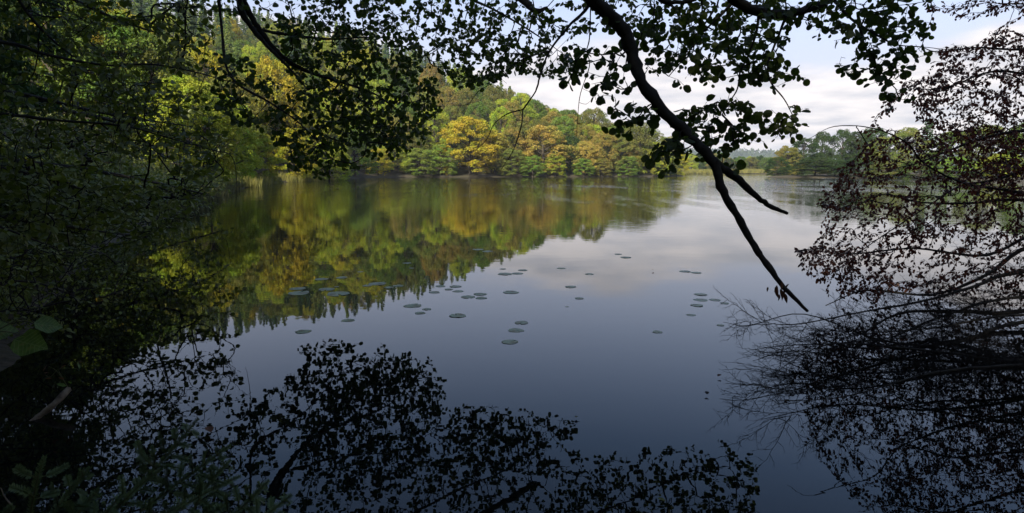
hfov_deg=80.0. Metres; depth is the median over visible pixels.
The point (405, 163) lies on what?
broadleaf tree
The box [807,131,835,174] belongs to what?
broadleaf tree
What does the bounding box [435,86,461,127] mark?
broadleaf tree
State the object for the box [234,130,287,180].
broadleaf tree
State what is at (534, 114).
broadleaf tree
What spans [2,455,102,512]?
fir sapling
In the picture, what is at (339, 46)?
conifer tree
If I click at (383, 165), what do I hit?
broadleaf tree
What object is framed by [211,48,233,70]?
broadleaf tree
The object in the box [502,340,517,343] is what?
water lily pad
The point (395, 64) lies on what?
broadleaf tree
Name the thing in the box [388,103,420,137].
broadleaf tree
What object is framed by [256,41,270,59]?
broadleaf tree
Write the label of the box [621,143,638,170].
broadleaf tree
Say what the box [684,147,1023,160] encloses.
ridge forest
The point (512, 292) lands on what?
water lily pad
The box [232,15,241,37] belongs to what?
conifer tree
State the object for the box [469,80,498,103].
broadleaf tree
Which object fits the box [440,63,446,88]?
conifer tree
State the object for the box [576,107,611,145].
broadleaf tree
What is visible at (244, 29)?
conifer tree
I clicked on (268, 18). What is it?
conifer tree
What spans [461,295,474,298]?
water lily pad
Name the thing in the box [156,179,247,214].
bank grass
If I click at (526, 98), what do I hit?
broadleaf tree
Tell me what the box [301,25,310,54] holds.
conifer tree
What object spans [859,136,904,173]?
broadleaf tree
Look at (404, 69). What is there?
broadleaf tree
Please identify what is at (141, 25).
broadleaf tree
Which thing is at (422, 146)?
broadleaf tree
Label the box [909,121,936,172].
conifer tree
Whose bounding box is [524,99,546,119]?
broadleaf tree
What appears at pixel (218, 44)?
broadleaf tree
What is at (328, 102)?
broadleaf tree
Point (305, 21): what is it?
conifer tree
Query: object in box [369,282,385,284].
water lily pad
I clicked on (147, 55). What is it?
broadleaf tree
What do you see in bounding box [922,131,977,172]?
broadleaf tree
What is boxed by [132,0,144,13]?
conifer tree
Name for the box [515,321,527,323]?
water lily pad
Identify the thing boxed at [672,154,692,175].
broadleaf tree
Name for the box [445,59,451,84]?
conifer tree
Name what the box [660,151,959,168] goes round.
distant hill
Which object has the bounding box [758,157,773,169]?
broadleaf tree
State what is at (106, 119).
shore beech tree
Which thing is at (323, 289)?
water lily pad
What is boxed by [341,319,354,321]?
water lily pad
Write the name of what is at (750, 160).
broadleaf tree
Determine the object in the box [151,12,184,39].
broadleaf tree
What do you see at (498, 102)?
broadleaf tree
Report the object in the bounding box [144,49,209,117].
broadleaf tree
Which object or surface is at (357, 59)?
broadleaf tree
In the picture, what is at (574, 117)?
broadleaf tree
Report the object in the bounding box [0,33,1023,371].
ground
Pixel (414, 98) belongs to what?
broadleaf tree
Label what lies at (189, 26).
conifer tree
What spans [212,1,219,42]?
conifer tree
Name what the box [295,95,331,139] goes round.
broadleaf tree
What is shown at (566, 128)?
broadleaf tree
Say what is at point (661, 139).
broadleaf tree
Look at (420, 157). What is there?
tree
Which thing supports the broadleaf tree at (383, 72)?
on the ground at (8, 357)
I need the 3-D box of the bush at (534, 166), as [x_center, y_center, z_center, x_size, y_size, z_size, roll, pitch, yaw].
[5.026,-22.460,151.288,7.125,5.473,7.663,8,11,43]
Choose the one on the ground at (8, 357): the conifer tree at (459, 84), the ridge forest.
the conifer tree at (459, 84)
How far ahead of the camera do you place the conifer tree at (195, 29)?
190.82 m
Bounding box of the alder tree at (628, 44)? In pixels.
[556,0,936,311]
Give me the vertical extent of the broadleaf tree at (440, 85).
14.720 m
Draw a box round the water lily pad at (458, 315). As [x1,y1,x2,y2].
[449,313,465,316]
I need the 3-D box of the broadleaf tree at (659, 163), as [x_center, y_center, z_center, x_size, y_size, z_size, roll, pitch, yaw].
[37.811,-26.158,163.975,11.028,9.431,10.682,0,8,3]
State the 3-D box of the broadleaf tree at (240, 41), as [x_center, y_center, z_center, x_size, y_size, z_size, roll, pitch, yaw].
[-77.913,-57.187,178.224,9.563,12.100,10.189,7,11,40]
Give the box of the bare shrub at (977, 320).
[724,296,1023,401]
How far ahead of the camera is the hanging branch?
4.14 m
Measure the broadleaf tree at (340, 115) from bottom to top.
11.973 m
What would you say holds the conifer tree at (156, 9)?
on the ground at (8, 357)
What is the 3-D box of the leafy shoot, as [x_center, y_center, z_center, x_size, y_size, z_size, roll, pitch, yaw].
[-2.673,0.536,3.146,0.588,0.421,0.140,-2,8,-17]
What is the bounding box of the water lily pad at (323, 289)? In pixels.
[319,288,334,290]
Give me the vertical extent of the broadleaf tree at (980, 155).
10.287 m
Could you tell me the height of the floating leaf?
0.014 m
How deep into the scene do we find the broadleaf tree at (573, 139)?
155.94 m
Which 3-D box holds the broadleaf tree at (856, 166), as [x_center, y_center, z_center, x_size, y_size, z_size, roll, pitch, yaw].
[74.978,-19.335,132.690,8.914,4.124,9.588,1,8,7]
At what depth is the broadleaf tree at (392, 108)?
164.96 m
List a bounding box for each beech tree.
[0,0,235,231]
[0,78,246,208]
[755,0,1023,332]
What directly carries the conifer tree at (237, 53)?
on the ground at (8, 357)
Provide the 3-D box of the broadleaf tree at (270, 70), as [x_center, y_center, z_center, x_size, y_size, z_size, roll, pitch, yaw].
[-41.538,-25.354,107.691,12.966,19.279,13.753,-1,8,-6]
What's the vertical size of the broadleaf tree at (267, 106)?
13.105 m
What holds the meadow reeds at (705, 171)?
on the ground at (8, 357)
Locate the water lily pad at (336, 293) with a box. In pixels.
[327,291,348,295]
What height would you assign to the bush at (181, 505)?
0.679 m
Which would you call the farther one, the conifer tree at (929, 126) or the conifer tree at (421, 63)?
the conifer tree at (421, 63)
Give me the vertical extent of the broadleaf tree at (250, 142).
9.145 m
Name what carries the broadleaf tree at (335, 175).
on the ground at (8, 357)
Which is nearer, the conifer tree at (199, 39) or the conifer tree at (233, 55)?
the conifer tree at (233, 55)
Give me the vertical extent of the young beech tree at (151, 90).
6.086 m
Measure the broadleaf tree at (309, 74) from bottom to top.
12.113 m
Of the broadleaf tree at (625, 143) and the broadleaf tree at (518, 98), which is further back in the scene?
the broadleaf tree at (518, 98)
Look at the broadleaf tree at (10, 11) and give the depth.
29.34 m
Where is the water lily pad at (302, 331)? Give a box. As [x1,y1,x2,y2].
[295,330,311,333]
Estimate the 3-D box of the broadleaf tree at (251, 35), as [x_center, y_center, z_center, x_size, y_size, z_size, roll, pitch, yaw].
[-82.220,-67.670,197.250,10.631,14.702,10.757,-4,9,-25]
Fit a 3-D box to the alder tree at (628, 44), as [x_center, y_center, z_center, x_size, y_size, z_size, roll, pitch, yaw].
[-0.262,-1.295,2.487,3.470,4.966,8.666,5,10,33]
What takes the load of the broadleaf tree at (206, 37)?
on the ground at (8, 357)
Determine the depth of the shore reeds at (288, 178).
86.47 m
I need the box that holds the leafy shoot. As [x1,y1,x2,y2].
[0,316,62,355]
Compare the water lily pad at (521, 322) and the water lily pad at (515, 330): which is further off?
the water lily pad at (521, 322)
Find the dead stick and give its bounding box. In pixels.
[29,363,80,420]
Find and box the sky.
[145,0,1023,155]
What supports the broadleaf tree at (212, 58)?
on the ground at (8, 357)
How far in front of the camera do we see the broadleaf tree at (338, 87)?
156.68 m
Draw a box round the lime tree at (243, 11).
[204,0,789,179]
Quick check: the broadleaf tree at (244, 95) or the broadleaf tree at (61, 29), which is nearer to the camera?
the broadleaf tree at (61, 29)
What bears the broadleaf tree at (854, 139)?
on the ground at (8, 357)
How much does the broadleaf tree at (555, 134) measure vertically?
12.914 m
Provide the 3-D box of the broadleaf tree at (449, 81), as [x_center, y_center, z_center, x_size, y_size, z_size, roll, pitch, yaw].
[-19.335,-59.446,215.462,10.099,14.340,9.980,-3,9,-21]
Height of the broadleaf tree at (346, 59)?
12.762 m
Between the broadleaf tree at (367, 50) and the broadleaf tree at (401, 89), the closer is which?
the broadleaf tree at (401, 89)
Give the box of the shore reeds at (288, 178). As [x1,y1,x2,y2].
[273,171,333,181]
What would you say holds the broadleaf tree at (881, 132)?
on the ground at (8, 357)
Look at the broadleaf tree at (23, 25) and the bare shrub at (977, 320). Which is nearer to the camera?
the bare shrub at (977, 320)
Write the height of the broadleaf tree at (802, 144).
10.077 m
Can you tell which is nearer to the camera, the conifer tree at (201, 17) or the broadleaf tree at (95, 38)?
the broadleaf tree at (95, 38)
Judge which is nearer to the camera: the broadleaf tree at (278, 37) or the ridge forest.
the broadleaf tree at (278, 37)
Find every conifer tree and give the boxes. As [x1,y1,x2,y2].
[111,0,117,10]
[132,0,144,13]
[135,0,147,21]
[143,0,153,20]
[153,0,160,17]
[162,0,174,33]
[173,6,188,38]
[186,6,194,38]
[191,15,197,39]
[196,0,212,38]
[196,30,203,44]
[197,11,205,41]
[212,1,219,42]
[217,11,224,50]
[223,15,231,52]
[224,24,235,67]
[227,53,242,112]
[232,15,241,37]
[233,43,244,70]
[240,16,253,44]
[247,6,260,46]
[254,14,259,47]
[263,11,276,38]
[301,20,312,53]
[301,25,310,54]
[308,22,316,53]
[337,40,342,52]
[356,100,376,160]
[383,41,390,71]
[416,55,423,78]
[423,51,426,69]
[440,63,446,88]
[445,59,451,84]
[453,67,467,107]
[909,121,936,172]
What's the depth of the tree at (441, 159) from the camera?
146.89 m
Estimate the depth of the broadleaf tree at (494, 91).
201.92 m
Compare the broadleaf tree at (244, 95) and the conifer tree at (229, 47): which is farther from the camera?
the conifer tree at (229, 47)
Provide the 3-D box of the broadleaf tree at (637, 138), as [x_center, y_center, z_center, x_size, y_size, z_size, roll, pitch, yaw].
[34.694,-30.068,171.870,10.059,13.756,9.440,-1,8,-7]
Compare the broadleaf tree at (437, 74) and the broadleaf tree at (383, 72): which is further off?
the broadleaf tree at (437, 74)
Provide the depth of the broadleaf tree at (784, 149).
154.81 m
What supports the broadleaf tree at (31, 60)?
on the ground at (8, 357)
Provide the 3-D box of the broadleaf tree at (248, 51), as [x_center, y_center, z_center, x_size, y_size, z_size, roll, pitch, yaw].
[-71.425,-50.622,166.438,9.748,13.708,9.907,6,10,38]
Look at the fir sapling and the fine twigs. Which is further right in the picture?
the fine twigs
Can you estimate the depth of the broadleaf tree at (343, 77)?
175.20 m
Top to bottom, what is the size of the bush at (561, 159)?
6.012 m
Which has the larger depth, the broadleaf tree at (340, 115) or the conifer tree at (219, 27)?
the conifer tree at (219, 27)
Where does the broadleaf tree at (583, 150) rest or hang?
on the ground at (8, 357)
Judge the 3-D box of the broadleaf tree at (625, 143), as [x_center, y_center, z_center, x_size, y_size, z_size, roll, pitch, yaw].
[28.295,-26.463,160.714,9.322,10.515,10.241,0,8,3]
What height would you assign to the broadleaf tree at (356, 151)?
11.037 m
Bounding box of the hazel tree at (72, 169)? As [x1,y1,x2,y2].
[0,0,256,255]
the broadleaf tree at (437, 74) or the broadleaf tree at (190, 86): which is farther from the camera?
the broadleaf tree at (437, 74)
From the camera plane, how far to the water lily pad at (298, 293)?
8.00 m
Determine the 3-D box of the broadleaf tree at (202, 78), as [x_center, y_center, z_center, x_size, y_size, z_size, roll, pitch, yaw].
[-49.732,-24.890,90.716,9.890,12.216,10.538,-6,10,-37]
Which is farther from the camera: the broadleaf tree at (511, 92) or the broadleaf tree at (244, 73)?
the broadleaf tree at (511, 92)
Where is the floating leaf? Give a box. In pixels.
[205,426,213,431]
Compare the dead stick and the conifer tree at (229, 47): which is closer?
the dead stick
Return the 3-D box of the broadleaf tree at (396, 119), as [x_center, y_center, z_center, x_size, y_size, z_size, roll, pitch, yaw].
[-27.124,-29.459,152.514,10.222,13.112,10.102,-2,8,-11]
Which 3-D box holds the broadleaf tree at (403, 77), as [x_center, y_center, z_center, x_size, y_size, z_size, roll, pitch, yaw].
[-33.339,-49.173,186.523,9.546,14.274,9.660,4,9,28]
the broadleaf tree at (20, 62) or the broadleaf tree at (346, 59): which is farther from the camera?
the broadleaf tree at (346, 59)
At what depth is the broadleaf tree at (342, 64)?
188.81 m
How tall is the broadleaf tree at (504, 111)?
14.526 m
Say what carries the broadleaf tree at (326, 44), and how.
on the ground at (8, 357)
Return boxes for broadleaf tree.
[0,0,45,104]
[0,0,75,129]
[0,0,123,111]
[0,1,32,68]
[0,22,50,82]
[47,11,174,143]
[54,6,141,107]
[89,35,202,151]
[102,9,147,48]
[104,0,131,13]
[135,43,194,106]
[139,74,231,166]
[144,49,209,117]
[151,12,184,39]
[167,109,248,178]
[172,52,209,94]
[187,47,230,102]
[190,34,214,50]
[193,95,263,178]
[204,70,267,152]
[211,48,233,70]
[212,30,241,51]
[216,16,242,42]
[231,39,260,67]
[234,45,265,72]
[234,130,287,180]
[238,55,312,162]
[241,26,271,58]
[242,69,262,78]
[250,87,293,152]
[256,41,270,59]
[262,128,318,178]
[267,23,290,49]
[268,52,293,75]
[271,99,315,154]
[293,103,352,171]
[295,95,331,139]
[296,64,322,81]
[304,72,330,88]
[307,89,336,143]
[308,142,355,180]
[310,46,331,78]
[315,40,337,73]
[324,78,359,114]
[326,61,353,81]
[327,67,350,83]
[330,97,355,136]
[334,125,381,175]
[338,79,362,115]
[340,51,356,81]
[347,58,373,79]
[355,99,387,136]
[356,69,381,104]
[362,41,382,61]
[363,48,378,67]
[365,79,396,113]
[365,148,393,174]
[371,62,390,99]
[376,97,410,133]
[376,142,410,171]
[381,58,398,82]
[385,112,421,154]
[388,72,414,101]
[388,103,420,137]
[391,80,412,125]
[392,54,413,87]
[394,132,429,162]
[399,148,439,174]
[409,92,442,134]
[415,75,440,99]
[418,63,444,86]
[418,77,449,122]
[419,108,450,153]
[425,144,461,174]
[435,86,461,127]
[435,105,462,146]
[435,115,504,174]
[445,68,467,96]
[451,114,487,153]
[456,87,478,115]
[460,88,483,114]
[464,101,491,138]
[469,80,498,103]
[473,131,512,172]
[477,99,498,132]
[482,85,505,106]
[488,106,515,142]
[490,99,512,126]
[496,127,535,168]
[496,148,529,175]
[497,100,529,140]
[497,121,537,167]
[499,88,519,112]
[511,93,533,123]
[514,105,540,139]
[517,93,530,104]
[518,124,575,171]
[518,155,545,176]
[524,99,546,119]
[525,118,556,154]
[541,111,565,149]
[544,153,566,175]
[549,116,581,155]
[553,109,581,127]
[553,135,583,172]
[563,114,580,138]
[567,125,598,159]
[568,141,601,174]
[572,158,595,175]
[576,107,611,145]
[581,124,606,157]
[584,131,623,169]
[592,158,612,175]
[601,124,629,171]
[602,136,637,173]
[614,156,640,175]
[617,121,664,173]
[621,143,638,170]
[622,127,648,168]
[637,142,673,175]
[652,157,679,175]
[655,136,684,170]
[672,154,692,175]
[686,154,698,168]
[692,155,706,168]
[724,158,735,168]
[734,156,747,168]
[744,157,760,168]
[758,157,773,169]
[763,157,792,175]
[771,152,811,174]
[772,145,805,175]
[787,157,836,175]
[788,137,825,174]
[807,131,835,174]
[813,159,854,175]
[826,129,857,165]
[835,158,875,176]
[836,131,876,173]
[851,128,893,169]
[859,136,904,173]
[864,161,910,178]
[885,127,929,170]
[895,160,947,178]
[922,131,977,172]
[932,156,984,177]
[957,124,1007,173]
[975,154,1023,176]
[1001,122,1023,164]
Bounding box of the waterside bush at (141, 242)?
[0,172,224,267]
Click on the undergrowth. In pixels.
(39, 235)
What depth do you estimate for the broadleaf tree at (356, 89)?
163.89 m
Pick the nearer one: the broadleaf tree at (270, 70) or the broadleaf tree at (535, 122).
the broadleaf tree at (270, 70)
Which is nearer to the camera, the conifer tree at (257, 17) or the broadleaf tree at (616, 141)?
the broadleaf tree at (616, 141)
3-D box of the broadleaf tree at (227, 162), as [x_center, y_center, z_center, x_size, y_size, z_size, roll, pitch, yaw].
[-24.679,-8.735,49.417,5.814,6.650,5.909,4,9,26]
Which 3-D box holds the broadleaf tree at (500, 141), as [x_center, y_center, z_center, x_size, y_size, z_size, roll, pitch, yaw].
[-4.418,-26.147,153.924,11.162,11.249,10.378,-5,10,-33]
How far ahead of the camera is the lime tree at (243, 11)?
10.44 m
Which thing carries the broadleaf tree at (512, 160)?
on the ground at (8, 357)
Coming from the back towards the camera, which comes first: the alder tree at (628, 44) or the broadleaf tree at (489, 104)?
the broadleaf tree at (489, 104)
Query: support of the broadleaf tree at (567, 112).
on the ground at (8, 357)
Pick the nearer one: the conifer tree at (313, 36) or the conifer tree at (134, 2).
the conifer tree at (134, 2)
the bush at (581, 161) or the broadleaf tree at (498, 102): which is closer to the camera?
the bush at (581, 161)
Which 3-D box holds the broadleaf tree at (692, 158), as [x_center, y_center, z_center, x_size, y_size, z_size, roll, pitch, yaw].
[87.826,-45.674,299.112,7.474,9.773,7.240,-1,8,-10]
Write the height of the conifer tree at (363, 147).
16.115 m
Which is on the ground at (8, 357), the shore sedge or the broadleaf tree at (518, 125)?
the broadleaf tree at (518, 125)
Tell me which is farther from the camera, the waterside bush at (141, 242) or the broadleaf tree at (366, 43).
the broadleaf tree at (366, 43)
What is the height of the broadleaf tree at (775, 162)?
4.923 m
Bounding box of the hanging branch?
[454,6,590,171]
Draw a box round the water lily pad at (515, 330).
[508,328,523,331]
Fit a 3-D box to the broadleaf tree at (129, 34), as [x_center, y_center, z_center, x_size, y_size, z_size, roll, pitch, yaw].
[-38.446,-16.759,58.445,11.137,12.906,11.006,-4,9,-24]
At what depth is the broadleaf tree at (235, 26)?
213.04 m
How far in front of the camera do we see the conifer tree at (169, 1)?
229.34 m
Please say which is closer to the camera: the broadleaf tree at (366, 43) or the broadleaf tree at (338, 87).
the broadleaf tree at (338, 87)
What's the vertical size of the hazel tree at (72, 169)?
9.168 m
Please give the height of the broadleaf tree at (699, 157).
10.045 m
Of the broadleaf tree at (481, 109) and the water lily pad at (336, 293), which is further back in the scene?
the broadleaf tree at (481, 109)
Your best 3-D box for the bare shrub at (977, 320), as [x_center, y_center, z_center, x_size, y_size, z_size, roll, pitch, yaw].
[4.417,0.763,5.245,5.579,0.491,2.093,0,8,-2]
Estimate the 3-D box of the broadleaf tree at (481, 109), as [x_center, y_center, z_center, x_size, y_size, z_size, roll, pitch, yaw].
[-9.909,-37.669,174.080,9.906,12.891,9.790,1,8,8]
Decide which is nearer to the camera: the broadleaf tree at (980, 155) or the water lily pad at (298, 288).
the water lily pad at (298, 288)
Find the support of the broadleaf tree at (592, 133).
on the ground at (8, 357)
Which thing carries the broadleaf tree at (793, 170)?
on the ground at (8, 357)
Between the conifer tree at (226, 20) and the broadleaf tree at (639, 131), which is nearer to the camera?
the broadleaf tree at (639, 131)
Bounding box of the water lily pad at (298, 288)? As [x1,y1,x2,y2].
[289,287,304,289]
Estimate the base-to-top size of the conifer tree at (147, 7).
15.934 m
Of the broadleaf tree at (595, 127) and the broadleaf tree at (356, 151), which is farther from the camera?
the broadleaf tree at (595, 127)
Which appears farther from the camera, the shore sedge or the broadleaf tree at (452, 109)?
the broadleaf tree at (452, 109)
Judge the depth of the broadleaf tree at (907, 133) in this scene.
148.22 m
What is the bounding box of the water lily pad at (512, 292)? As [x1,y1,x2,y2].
[503,291,518,293]
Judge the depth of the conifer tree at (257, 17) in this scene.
215.34 m
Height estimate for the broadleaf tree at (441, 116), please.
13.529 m
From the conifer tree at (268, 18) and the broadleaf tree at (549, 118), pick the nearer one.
the broadleaf tree at (549, 118)
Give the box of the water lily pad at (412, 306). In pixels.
[404,303,420,307]
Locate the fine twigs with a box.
[714,240,1023,408]
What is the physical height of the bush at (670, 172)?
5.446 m
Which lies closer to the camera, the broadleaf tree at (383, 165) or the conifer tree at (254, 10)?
the broadleaf tree at (383, 165)
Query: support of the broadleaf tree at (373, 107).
on the ground at (8, 357)
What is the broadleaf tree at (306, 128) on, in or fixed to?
on the ground at (8, 357)
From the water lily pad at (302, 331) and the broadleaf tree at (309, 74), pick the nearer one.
the water lily pad at (302, 331)
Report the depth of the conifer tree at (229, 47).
169.22 m
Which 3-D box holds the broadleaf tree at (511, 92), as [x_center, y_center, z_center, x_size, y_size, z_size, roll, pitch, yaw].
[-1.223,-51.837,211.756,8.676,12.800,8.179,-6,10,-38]
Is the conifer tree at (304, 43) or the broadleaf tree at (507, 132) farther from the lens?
the conifer tree at (304, 43)
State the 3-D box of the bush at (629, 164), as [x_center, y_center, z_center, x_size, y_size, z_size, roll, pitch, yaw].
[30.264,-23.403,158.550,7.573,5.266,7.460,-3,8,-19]
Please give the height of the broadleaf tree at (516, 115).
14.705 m
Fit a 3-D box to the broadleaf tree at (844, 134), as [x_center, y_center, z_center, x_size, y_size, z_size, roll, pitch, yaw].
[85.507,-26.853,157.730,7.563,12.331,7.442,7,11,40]
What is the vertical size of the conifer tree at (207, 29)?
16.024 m
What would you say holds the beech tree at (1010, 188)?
on the ground at (8, 357)
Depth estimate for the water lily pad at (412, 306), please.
7.28 m
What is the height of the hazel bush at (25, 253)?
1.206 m
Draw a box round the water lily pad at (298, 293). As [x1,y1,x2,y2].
[288,291,308,294]
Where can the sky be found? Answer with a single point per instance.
(832, 100)
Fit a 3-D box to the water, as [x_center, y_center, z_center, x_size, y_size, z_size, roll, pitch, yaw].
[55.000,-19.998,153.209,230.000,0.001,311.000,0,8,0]
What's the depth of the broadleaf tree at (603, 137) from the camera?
158.22 m
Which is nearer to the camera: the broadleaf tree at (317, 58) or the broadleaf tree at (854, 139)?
the broadleaf tree at (854, 139)
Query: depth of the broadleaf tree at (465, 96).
183.19 m
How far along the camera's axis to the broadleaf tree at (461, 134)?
160.36 m
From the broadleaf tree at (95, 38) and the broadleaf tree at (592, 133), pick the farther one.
the broadleaf tree at (592, 133)
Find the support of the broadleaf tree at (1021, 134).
on the ground at (8, 357)
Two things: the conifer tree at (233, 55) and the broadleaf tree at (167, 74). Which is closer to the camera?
the broadleaf tree at (167, 74)
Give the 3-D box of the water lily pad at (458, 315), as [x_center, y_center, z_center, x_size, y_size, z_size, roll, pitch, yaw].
[-0.610,0.653,6.784,0.179,0.007,0.198,-5,10,-33]
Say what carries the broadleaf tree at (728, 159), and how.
on the ground at (8, 357)
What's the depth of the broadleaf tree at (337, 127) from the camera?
108.56 m
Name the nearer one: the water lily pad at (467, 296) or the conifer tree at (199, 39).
the water lily pad at (467, 296)
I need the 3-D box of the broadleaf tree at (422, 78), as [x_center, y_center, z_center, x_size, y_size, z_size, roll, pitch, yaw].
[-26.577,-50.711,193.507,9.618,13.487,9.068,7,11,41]
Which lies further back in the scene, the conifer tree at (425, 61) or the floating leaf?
the conifer tree at (425, 61)
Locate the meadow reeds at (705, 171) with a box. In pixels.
[639,168,832,175]
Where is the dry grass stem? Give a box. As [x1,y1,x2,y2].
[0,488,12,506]
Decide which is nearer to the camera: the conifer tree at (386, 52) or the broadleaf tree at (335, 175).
the broadleaf tree at (335, 175)
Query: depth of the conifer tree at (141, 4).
170.28 m
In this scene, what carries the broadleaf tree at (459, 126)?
on the ground at (8, 357)
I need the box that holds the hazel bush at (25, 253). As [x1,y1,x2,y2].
[0,225,164,344]
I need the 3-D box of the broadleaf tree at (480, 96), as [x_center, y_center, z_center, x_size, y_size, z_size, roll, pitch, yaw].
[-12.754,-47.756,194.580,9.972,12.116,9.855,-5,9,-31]
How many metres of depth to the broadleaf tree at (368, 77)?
181.64 m
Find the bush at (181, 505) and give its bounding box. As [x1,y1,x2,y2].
[89,416,293,512]
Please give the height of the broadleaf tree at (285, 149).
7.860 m
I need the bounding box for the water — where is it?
[0,174,1023,512]
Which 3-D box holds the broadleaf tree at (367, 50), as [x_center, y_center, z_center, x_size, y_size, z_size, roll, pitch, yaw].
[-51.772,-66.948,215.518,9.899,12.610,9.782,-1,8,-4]
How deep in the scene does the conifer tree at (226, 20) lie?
189.66 m
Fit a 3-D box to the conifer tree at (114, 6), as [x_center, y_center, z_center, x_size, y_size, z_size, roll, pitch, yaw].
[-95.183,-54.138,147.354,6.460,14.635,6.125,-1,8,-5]
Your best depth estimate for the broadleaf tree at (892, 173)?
122.43 m
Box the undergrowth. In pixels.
[0,103,248,324]
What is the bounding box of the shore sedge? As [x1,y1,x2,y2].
[218,171,283,186]
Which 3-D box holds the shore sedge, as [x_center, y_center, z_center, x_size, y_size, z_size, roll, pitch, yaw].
[-29.139,-8.814,68.168,4.899,1.711,23.379,-2,8,-15]
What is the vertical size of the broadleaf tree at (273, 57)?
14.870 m
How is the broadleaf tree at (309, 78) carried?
on the ground at (8, 357)
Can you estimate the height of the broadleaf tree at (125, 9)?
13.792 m
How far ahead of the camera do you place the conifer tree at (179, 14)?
173.55 m

